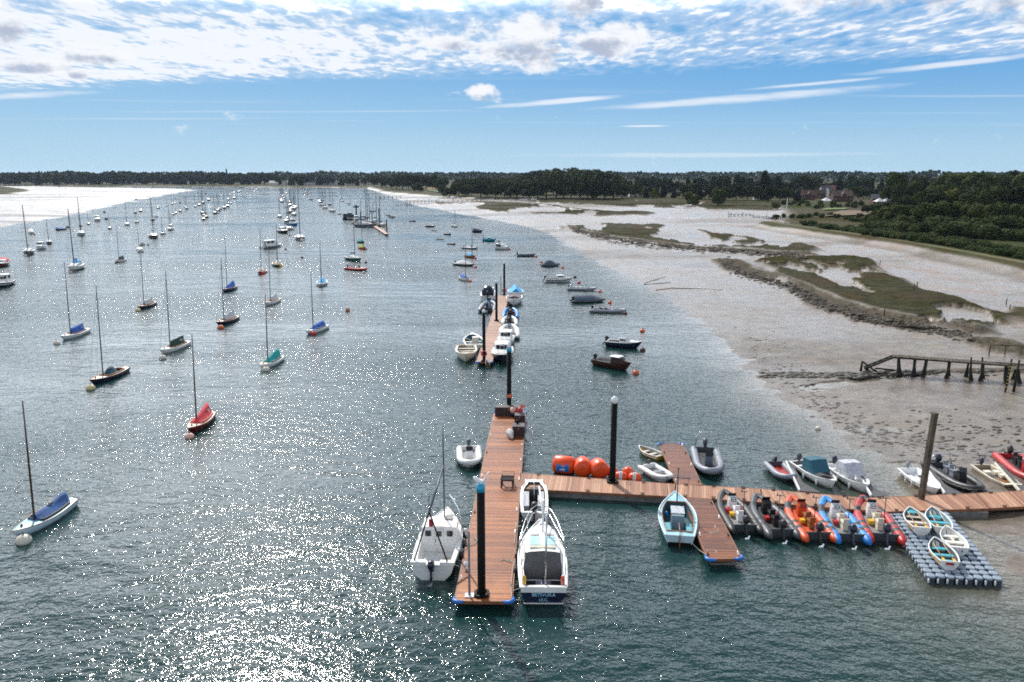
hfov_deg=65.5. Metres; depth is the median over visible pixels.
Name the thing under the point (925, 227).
bush
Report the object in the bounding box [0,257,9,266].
red hooded launch
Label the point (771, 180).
oak tree
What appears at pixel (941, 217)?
bush
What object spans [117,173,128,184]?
oak tree
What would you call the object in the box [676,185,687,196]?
oak tree
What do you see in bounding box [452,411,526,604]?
pontoon
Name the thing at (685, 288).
driftwood
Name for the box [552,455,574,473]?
inflatable mark
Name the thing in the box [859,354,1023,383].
ruined jetty
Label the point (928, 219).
bush
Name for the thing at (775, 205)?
bush
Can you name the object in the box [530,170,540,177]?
oak tree
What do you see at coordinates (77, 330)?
day sailing boat
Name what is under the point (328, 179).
oak tree
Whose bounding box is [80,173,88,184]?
oak tree
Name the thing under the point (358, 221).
cream yacht
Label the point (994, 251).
bush
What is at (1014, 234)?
bush
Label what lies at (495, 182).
oak tree
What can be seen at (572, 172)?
oak tree
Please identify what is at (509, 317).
moored inflatable
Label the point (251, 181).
oak tree
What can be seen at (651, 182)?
pine tree
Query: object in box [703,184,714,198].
oak tree
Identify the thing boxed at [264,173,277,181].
oak tree
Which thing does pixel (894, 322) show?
stones
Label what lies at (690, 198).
broad tree
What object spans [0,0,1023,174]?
sky
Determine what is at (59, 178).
oak tree
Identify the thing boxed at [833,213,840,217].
bush
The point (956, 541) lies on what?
rowing dinghy
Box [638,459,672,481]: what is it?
inflatable dinghy
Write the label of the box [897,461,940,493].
white open boat
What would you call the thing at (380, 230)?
distant pontoon
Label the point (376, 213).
grey yacht
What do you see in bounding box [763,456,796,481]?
inflatable dinghy
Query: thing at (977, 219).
bush
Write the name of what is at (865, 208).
oak tree
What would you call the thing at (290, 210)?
dark yacht
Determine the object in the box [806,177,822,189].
oak tree
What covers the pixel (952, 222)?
bush
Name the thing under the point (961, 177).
broad tree
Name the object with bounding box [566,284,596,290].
moored inflatable
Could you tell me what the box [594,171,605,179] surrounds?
oak tree
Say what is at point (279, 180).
oak tree
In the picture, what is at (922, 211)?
broad tree
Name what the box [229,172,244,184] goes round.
oak tree
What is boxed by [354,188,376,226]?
grey yacht
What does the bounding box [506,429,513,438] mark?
sail bag
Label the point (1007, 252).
bush
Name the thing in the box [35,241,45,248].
boat
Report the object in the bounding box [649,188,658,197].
pale leaved tree
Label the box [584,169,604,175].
oak tree
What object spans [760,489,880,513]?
walkway
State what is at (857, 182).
oak tree
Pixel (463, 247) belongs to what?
moored inflatable
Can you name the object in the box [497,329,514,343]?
cabin boat
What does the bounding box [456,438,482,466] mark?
inflatable tender
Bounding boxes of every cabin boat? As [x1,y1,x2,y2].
[491,340,513,362]
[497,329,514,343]
[590,353,631,369]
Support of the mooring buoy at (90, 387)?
on the water
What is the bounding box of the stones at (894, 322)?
[722,261,974,340]
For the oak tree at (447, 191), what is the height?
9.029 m
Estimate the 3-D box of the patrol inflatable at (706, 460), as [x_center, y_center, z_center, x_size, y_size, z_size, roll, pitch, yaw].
[13.728,7.922,55.795,2.185,2.160,5.481,2,12,8]
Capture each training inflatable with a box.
[716,489,763,538]
[749,492,800,543]
[783,494,836,546]
[817,495,872,549]
[853,495,906,549]
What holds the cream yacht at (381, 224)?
on the water
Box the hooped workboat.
[515,252,535,256]
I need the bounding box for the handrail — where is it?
[988,344,1022,355]
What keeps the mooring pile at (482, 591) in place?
in the water
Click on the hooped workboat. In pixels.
(523, 255)
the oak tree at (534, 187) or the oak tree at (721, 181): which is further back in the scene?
the oak tree at (721, 181)
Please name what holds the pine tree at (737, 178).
on the mudflat terrain
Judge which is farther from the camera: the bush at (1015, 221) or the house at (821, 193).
the house at (821, 193)
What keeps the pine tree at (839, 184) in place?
on the mudflat terrain
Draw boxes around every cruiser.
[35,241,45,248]
[258,240,281,248]
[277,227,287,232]
[286,219,297,225]
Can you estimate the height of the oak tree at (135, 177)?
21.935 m
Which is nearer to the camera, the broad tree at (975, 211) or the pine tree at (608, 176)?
the broad tree at (975, 211)
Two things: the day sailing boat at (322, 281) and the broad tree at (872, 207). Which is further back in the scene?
the broad tree at (872, 207)
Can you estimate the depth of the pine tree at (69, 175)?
1451.57 m
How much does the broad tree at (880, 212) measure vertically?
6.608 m
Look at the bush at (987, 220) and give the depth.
263.24 m
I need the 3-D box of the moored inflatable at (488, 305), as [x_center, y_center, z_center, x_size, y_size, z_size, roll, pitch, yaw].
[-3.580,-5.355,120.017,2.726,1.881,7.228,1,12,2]
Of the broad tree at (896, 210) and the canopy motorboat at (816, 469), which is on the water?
the canopy motorboat at (816, 469)
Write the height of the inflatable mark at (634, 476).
0.739 m
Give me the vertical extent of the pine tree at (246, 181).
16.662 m
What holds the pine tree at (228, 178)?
on the mudflat terrain
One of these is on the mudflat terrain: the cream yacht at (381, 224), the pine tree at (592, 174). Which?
the pine tree at (592, 174)
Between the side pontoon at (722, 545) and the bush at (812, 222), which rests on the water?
the side pontoon at (722, 545)
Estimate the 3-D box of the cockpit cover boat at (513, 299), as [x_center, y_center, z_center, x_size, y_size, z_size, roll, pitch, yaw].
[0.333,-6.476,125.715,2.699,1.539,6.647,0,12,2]
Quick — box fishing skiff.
[463,332,481,350]
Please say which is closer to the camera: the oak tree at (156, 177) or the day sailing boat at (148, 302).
the day sailing boat at (148, 302)
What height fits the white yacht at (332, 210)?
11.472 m
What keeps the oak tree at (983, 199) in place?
on the mudflat terrain
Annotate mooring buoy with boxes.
[15,532,31,545]
[86,383,95,389]
[185,431,193,438]
[262,365,269,370]
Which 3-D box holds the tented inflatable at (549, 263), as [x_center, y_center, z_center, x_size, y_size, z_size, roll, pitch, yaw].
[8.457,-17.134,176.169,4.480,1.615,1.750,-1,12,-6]
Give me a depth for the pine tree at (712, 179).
750.73 m
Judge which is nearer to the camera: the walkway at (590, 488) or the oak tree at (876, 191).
the walkway at (590, 488)
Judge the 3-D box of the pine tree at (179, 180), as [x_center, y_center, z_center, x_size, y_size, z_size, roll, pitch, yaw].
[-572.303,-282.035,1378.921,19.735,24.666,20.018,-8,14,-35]
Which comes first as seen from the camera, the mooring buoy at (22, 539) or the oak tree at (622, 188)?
the mooring buoy at (22, 539)
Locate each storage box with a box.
[495,405,519,415]
[512,423,524,436]
[514,412,524,422]
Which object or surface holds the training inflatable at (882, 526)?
on the water
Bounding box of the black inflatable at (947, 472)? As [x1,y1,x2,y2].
[920,452,985,491]
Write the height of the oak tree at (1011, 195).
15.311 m
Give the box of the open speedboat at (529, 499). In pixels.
[520,479,547,523]
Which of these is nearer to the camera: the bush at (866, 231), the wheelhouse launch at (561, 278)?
the wheelhouse launch at (561, 278)
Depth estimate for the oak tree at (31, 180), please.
1377.11 m
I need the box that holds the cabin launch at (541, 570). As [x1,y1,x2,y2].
[513,486,567,604]
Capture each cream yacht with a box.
[286,202,292,229]
[351,198,366,223]
[374,198,385,226]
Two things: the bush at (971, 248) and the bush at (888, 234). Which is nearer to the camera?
the bush at (971, 248)
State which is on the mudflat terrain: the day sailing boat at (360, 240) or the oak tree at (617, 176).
the oak tree at (617, 176)
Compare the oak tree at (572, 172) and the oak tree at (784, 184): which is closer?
the oak tree at (572, 172)
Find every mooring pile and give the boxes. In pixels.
[474,483,488,605]
[481,309,486,365]
[494,280,498,320]
[502,262,505,294]
[507,348,511,404]
[606,396,617,483]
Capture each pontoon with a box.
[373,226,388,234]
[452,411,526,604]
[475,295,507,364]
[657,442,701,485]
[684,497,743,564]
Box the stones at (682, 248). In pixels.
[571,226,808,257]
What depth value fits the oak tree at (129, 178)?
1375.91 m
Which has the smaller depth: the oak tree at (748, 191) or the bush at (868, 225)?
the bush at (868, 225)
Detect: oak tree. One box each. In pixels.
[2,173,13,184]
[10,175,18,183]
[13,173,23,184]
[19,172,31,184]
[27,177,34,184]
[41,176,47,182]
[46,176,52,184]
[55,173,66,184]
[69,174,78,184]
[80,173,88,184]
[85,174,90,182]
[92,175,103,182]
[99,172,112,184]
[105,172,115,182]
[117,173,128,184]
[125,174,131,182]
[131,172,140,184]
[139,174,151,184]
[145,174,158,184]
[151,174,162,184]
[156,174,169,184]
[166,175,173,182]
[175,172,192,182]
[194,175,201,182]
[203,173,213,184]
[208,175,217,184]
[215,174,222,184]
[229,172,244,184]
[249,175,257,184]
[252,172,263,184]
[258,173,269,184]
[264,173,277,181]
[273,176,282,184]
[291,174,299,182]
[300,174,310,183]
[319,175,327,184]
[323,176,334,183]
[347,177,355,185]
[362,176,372,184]
[369,175,378,185]
[375,176,386,186]
[379,175,388,185]
[385,175,394,187]
[389,174,400,188]
[394,174,404,189]
[402,173,415,189]
[410,174,421,186]
[419,175,430,188]
[430,174,439,187]
[433,177,449,189]
[437,186,446,196]
[443,188,456,197]
[451,182,465,195]
[461,179,474,183]
[464,184,472,195]
[470,179,488,196]
[486,183,503,197]
[491,179,503,185]
[493,181,508,196]
[505,181,526,197]
[514,183,529,197]
[517,175,532,182]
[520,180,538,198]
[525,179,548,199]
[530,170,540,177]
[533,173,559,197]
[544,168,566,173]
[545,171,559,194]
[545,175,568,197]
[551,167,573,173]
[560,176,580,197]
[565,169,583,176]
[567,172,591,197]
[574,174,600,198]
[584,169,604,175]
[585,178,606,197]
[593,179,614,198]
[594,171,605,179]
[602,178,626,197]
[605,172,620,179]
[614,179,630,198]
[630,183,641,197]
[634,176,639,183]
[640,177,649,189]
[654,177,669,188]
[672,181,684,191]
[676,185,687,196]
[686,182,698,193]
[692,177,705,189]
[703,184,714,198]
[712,175,731,186]
[712,186,725,190]
[720,185,730,199]
[728,182,745,199]
[740,177,753,186]
[740,185,754,199]
[753,185,764,199]
[761,184,776,201]
[769,177,775,184]
[776,189,786,200]
[782,181,788,187]
[784,187,795,200]
[786,180,796,189]
[790,175,810,190]
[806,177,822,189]
[842,180,850,188]
[846,174,857,182]
[847,179,863,188]
[848,186,862,198]
[857,177,874,187]
[857,185,870,198]
[860,204,871,211]
[873,188,879,193]
[878,197,899,209]
[899,197,917,205]
[914,175,930,181]
[918,189,947,202]
[953,185,988,201]
[956,189,995,205]
[973,185,1011,204]
[989,184,1023,203]
[1007,187,1023,204]
[1008,180,1023,187]
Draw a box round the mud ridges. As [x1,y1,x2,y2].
[733,327,1023,467]
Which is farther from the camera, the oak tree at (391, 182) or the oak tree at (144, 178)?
the oak tree at (144, 178)
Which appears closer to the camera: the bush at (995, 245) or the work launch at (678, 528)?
the work launch at (678, 528)
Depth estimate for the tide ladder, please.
73.08 m
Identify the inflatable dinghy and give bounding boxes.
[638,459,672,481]
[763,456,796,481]
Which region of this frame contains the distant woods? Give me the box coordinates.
[0,169,1023,181]
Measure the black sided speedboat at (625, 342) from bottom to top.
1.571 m
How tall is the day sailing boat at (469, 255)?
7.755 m
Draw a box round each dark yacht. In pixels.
[287,200,293,212]
[353,191,369,221]
[362,193,375,222]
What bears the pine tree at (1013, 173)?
on the mudflat terrain
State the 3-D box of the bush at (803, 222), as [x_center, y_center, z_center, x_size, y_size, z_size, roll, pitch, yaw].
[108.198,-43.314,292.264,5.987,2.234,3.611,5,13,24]
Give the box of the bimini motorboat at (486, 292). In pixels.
[480,286,494,301]
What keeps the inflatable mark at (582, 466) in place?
on the water
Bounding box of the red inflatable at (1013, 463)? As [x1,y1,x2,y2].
[992,445,1023,478]
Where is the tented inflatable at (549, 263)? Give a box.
[540,260,559,265]
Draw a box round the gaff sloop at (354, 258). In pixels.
[344,223,360,260]
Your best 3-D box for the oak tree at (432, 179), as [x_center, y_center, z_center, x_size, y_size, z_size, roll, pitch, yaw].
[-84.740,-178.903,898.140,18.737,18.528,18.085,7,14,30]
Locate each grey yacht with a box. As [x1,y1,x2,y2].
[212,193,217,213]
[283,196,288,222]
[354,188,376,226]
[368,197,381,221]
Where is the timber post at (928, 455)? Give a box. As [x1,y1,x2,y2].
[918,412,938,499]
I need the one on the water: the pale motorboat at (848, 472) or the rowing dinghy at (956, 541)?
the pale motorboat at (848, 472)
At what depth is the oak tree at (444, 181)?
872.15 m
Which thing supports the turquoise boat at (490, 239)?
on the water
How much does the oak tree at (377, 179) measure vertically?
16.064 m
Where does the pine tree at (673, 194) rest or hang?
on the mudflat terrain
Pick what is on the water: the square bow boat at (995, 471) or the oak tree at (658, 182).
the square bow boat at (995, 471)
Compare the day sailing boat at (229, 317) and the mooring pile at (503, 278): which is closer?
the day sailing boat at (229, 317)
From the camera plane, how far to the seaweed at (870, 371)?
80.90 m
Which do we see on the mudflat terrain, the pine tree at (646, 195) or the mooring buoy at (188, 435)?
the pine tree at (646, 195)
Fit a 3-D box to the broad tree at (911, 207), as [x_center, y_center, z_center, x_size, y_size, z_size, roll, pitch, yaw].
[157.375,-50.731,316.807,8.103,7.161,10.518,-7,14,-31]
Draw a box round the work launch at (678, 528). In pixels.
[658,467,697,547]
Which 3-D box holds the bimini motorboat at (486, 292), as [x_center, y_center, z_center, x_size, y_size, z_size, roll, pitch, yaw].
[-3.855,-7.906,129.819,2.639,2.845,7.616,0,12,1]
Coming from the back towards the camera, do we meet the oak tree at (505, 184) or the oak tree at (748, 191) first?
the oak tree at (505, 184)
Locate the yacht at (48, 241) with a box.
[45,220,51,243]
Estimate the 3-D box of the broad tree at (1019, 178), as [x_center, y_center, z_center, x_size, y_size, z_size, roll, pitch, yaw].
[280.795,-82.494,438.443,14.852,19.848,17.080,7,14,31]
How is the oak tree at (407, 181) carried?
on the mudflat terrain
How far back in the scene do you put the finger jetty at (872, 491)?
50.12 m
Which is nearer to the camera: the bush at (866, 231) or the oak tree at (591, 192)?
the bush at (866, 231)
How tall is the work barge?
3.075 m
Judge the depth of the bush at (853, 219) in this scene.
312.72 m
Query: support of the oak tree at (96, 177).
on the mudflat terrain
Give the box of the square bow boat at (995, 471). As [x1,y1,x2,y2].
[970,457,1022,486]
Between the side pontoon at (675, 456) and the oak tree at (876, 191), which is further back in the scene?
the oak tree at (876, 191)
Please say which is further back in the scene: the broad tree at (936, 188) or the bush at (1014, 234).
the broad tree at (936, 188)
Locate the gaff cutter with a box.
[147,197,157,237]
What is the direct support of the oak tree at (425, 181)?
on the mudflat terrain
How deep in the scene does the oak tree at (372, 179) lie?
1134.87 m
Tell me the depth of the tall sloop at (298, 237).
245.64 m
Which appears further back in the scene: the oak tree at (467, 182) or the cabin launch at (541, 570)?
the oak tree at (467, 182)
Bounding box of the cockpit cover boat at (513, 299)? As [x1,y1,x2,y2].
[506,293,522,305]
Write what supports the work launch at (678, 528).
on the water
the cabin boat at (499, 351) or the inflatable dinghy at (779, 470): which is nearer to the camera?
the inflatable dinghy at (779, 470)
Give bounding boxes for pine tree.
[34,174,41,184]
[53,175,60,184]
[65,172,75,183]
[90,173,101,184]
[113,173,119,184]
[172,175,178,184]
[176,171,187,184]
[189,173,197,184]
[226,173,234,184]
[244,175,250,184]
[288,176,295,184]
[297,176,303,185]
[315,174,322,184]
[338,177,344,185]
[535,173,544,195]
[578,171,593,194]
[604,173,612,195]
[643,187,649,197]
[647,176,659,192]
[659,184,667,197]
[667,179,673,192]
[671,187,676,197]
[685,177,690,185]
[695,186,703,199]
[708,176,716,187]
[733,174,740,186]
[756,170,770,199]
[772,175,783,189]
[793,189,801,201]
[836,176,843,189]
[867,178,874,190]
[877,179,884,188]
[1009,170,1018,176]
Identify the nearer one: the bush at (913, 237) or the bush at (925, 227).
the bush at (913, 237)
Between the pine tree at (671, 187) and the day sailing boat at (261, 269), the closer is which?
the day sailing boat at (261, 269)
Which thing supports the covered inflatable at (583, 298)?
on the water
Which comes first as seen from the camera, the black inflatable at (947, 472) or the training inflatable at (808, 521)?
the training inflatable at (808, 521)
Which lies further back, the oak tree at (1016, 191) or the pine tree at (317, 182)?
the pine tree at (317, 182)
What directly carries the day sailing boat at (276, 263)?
on the water
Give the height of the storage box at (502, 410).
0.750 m
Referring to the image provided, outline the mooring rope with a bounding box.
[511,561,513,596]
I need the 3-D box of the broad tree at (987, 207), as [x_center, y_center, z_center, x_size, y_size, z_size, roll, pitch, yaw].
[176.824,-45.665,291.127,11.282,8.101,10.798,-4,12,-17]
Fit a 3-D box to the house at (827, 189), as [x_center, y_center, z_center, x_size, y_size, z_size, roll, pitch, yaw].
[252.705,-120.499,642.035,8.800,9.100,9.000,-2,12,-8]
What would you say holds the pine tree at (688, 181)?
on the mudflat terrain
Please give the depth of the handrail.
87.44 m
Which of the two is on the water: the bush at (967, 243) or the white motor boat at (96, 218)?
the white motor boat at (96, 218)
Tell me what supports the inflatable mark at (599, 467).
on the water
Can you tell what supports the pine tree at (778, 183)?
on the mudflat terrain
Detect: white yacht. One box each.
[136,228,142,249]
[167,211,173,229]
[291,193,296,215]
[328,191,335,211]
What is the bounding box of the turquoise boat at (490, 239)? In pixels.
[482,237,495,241]
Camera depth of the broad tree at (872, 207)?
344.68 m
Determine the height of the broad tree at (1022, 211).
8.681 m
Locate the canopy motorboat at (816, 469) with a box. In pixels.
[789,452,836,487]
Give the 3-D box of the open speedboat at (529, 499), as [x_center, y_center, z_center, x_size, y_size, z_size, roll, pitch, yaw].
[1.362,9.490,48.828,1.726,1.833,5.282,0,12,1]
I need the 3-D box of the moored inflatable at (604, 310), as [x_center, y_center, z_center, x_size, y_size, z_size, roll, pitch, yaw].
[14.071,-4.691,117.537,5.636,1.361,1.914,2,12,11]
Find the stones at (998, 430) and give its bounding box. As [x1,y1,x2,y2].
[905,409,1021,458]
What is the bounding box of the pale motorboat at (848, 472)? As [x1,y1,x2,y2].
[828,455,869,491]
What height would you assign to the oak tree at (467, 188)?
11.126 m
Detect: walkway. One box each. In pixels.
[518,473,675,502]
[675,483,761,506]
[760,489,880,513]
[869,493,989,517]
[969,490,1023,511]
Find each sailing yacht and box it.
[22,205,34,254]
[67,209,84,270]
[76,197,85,235]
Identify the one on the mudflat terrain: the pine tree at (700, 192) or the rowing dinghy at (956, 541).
the pine tree at (700, 192)
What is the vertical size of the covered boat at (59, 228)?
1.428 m
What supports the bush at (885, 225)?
on the mudflat terrain
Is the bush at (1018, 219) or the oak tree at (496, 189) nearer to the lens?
the bush at (1018, 219)
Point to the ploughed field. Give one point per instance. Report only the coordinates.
(848, 212)
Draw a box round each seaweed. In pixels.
[757,371,871,378]
[861,369,1003,376]
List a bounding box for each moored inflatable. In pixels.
[344,264,367,270]
[460,244,477,248]
[478,298,494,312]
[499,321,519,338]
[501,312,517,325]
[502,305,518,318]
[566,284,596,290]
[589,304,625,312]
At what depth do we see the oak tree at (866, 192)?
594.61 m
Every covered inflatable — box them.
[452,260,473,265]
[569,295,605,302]
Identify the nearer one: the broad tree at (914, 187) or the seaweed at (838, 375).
the seaweed at (838, 375)
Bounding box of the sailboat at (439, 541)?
[410,432,465,585]
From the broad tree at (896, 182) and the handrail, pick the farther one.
the broad tree at (896, 182)
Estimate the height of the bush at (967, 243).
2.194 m
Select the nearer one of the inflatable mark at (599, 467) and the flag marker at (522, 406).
the inflatable mark at (599, 467)
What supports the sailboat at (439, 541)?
on the water
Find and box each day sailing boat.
[10,400,78,535]
[61,262,90,339]
[89,287,129,383]
[115,225,126,261]
[138,253,156,308]
[159,270,191,353]
[187,333,215,432]
[216,263,239,324]
[223,247,237,291]
[257,241,266,273]
[259,293,284,367]
[266,265,280,304]
[272,224,281,266]
[305,282,328,333]
[316,250,327,285]
[357,221,363,242]
[458,241,468,280]
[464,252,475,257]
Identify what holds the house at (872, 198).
on the mudflat terrain
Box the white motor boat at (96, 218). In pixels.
[93,215,100,220]
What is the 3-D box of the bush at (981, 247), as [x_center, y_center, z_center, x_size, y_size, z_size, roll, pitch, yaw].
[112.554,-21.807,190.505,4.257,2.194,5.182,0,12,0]
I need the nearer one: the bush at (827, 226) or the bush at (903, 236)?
the bush at (903, 236)
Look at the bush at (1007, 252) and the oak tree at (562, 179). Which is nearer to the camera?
the bush at (1007, 252)
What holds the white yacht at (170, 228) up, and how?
on the water
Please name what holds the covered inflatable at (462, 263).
on the water
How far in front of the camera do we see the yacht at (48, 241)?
231.90 m
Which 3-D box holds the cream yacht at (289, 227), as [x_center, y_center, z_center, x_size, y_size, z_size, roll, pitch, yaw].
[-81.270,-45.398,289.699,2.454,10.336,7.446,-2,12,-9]
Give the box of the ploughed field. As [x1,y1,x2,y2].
[825,210,871,215]
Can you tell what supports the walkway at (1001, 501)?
on the water
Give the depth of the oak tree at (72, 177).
1376.47 m
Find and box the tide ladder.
[1004,359,1023,391]
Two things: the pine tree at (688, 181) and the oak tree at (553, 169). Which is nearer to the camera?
the pine tree at (688, 181)
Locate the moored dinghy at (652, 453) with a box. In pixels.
[639,445,663,460]
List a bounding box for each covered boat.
[55,227,66,230]
[508,284,522,293]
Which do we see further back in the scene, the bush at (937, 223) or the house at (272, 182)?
the house at (272, 182)
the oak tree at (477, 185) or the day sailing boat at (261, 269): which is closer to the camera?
the day sailing boat at (261, 269)
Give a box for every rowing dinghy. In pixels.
[903,506,931,535]
[925,506,952,534]
[928,536,959,570]
[940,525,969,555]
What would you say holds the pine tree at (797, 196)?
on the mudflat terrain
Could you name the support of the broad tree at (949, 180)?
on the mudflat terrain
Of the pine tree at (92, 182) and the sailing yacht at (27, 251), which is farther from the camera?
the pine tree at (92, 182)
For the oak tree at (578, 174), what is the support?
on the mudflat terrain
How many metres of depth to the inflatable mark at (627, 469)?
53.43 m
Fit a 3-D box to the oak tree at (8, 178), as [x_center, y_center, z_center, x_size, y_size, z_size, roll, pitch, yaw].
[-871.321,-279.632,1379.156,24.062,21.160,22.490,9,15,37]
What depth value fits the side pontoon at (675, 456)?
54.96 m
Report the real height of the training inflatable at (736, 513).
2.294 m
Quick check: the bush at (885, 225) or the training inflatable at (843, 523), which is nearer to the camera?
the training inflatable at (843, 523)
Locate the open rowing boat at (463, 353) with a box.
[455,338,476,361]
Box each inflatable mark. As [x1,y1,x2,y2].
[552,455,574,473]
[574,456,590,476]
[591,458,608,478]
[616,471,627,479]
[622,466,633,476]
[628,473,641,480]
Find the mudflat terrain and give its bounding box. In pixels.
[0,175,1023,577]
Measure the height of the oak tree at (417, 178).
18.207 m
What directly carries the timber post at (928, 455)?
in the water
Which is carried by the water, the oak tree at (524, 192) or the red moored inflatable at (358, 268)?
the red moored inflatable at (358, 268)
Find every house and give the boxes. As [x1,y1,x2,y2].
[269,180,282,184]
[628,193,640,196]
[800,189,815,199]
[814,188,826,197]
[819,186,831,196]
[829,188,853,201]
[868,194,886,203]
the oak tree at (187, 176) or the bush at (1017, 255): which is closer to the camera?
the bush at (1017, 255)
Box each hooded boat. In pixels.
[472,227,482,231]
[495,243,508,249]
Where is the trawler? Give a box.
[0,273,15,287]
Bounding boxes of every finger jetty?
[785,460,820,492]
[859,473,890,496]
[929,469,962,493]
[994,462,1023,490]
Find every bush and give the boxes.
[770,214,779,218]
[771,202,780,207]
[796,213,806,217]
[798,220,810,224]
[808,220,817,225]
[819,223,833,228]
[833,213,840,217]
[839,226,850,230]
[849,228,865,232]
[850,217,858,221]
[858,221,878,228]
[859,228,873,234]
[869,229,881,236]
[876,220,888,227]
[882,222,893,227]
[882,231,899,238]
[887,220,910,231]
[889,214,913,223]
[895,222,920,232]
[896,234,911,239]
[906,234,919,240]
[915,235,928,242]
[916,221,934,232]
[924,216,943,221]
[927,221,949,229]
[928,238,947,245]
[933,220,964,235]
[933,223,966,237]
[935,215,945,220]
[941,239,963,246]
[942,216,953,222]
[949,241,967,248]
[952,221,984,237]
[953,241,975,248]
[955,217,971,221]
[962,244,978,250]
[969,218,985,223]
[971,224,999,239]
[974,239,993,243]
[975,245,986,251]
[978,247,993,253]
[983,217,992,223]
[983,223,1004,238]
[983,243,1004,248]
[990,247,1005,254]
[991,215,1015,228]
[995,228,1023,240]
[995,248,1016,256]
[1004,214,1017,227]
[1007,218,1022,229]
[1010,251,1023,259]
[1011,247,1023,251]
[1016,221,1023,229]
[1017,216,1023,226]
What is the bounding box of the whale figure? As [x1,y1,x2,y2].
[473,471,488,483]
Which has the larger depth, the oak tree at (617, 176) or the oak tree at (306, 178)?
the oak tree at (306, 178)
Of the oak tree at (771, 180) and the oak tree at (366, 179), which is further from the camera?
the oak tree at (366, 179)
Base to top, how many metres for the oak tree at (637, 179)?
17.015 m
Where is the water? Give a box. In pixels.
[0,186,1023,681]
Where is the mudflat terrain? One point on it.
(964, 291)
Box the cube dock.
[888,512,1002,586]
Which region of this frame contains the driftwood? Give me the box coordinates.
[659,287,717,289]
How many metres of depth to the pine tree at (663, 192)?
623.25 m
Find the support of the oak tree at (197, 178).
on the mudflat terrain
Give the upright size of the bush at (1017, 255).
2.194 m
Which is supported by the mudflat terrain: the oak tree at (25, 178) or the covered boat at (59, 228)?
the oak tree at (25, 178)
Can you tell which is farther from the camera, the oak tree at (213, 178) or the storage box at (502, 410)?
the oak tree at (213, 178)
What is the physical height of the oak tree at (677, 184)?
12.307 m
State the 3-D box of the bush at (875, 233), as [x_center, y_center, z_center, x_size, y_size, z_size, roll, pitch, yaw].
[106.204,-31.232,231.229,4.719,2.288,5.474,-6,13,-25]
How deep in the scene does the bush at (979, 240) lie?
202.09 m
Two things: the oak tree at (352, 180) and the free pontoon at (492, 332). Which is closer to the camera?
the free pontoon at (492, 332)
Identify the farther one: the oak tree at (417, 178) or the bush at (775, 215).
the oak tree at (417, 178)
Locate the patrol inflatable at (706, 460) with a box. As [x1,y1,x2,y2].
[690,431,724,475]
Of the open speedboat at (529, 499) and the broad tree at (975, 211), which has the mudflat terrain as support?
the broad tree at (975, 211)
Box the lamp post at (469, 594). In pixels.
[465,531,473,597]
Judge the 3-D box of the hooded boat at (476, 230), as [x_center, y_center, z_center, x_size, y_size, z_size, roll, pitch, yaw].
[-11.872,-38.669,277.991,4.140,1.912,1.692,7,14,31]
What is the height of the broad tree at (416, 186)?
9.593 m
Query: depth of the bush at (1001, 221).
265.02 m
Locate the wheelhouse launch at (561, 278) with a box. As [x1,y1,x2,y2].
[543,275,571,281]
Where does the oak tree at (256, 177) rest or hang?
on the mudflat terrain
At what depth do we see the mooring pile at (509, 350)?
65.64 m
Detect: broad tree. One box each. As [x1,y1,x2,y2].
[411,183,423,190]
[684,191,699,204]
[710,189,726,205]
[829,200,836,205]
[869,203,880,215]
[870,206,889,217]
[879,172,907,199]
[884,204,908,219]
[900,204,916,215]
[906,181,924,196]
[912,202,953,221]
[924,185,947,194]
[927,180,936,186]
[936,175,960,186]
[936,201,967,217]
[941,187,970,201]
[946,174,964,181]
[948,172,973,185]
[959,171,993,187]
[959,204,990,220]
[976,174,1005,185]
[982,205,991,216]
[990,201,1010,216]
[995,175,1013,185]
[999,203,1023,217]
[1012,173,1023,184]
[1017,206,1023,217]
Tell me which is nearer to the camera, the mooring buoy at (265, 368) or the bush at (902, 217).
the mooring buoy at (265, 368)
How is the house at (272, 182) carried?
on the mudflat terrain
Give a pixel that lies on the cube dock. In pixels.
(974, 567)
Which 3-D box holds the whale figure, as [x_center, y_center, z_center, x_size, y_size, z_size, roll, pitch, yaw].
[-1.415,6.304,36.519,0.748,0.557,0.389,0,12,0]
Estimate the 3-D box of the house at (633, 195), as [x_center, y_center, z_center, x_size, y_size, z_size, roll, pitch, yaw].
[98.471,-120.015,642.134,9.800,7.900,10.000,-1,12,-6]
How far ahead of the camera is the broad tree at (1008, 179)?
443.04 m
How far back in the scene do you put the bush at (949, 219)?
274.60 m
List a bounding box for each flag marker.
[507,394,515,416]
[516,404,524,411]
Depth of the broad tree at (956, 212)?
291.32 m
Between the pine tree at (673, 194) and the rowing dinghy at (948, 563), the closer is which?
the rowing dinghy at (948, 563)
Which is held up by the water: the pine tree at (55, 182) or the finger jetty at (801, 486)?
the finger jetty at (801, 486)
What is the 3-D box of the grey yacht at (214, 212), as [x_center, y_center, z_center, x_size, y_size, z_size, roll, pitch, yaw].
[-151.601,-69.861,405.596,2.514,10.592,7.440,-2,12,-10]
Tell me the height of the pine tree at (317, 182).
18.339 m
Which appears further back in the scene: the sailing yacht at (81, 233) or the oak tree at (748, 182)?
the oak tree at (748, 182)
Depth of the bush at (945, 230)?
231.83 m
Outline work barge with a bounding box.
[342,213,354,219]
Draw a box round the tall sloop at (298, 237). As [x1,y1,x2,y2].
[294,189,304,239]
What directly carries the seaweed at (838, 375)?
on the mudflat terrain
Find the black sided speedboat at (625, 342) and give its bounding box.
[601,336,641,347]
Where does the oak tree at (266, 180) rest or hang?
on the mudflat terrain
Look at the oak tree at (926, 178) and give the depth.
749.37 m

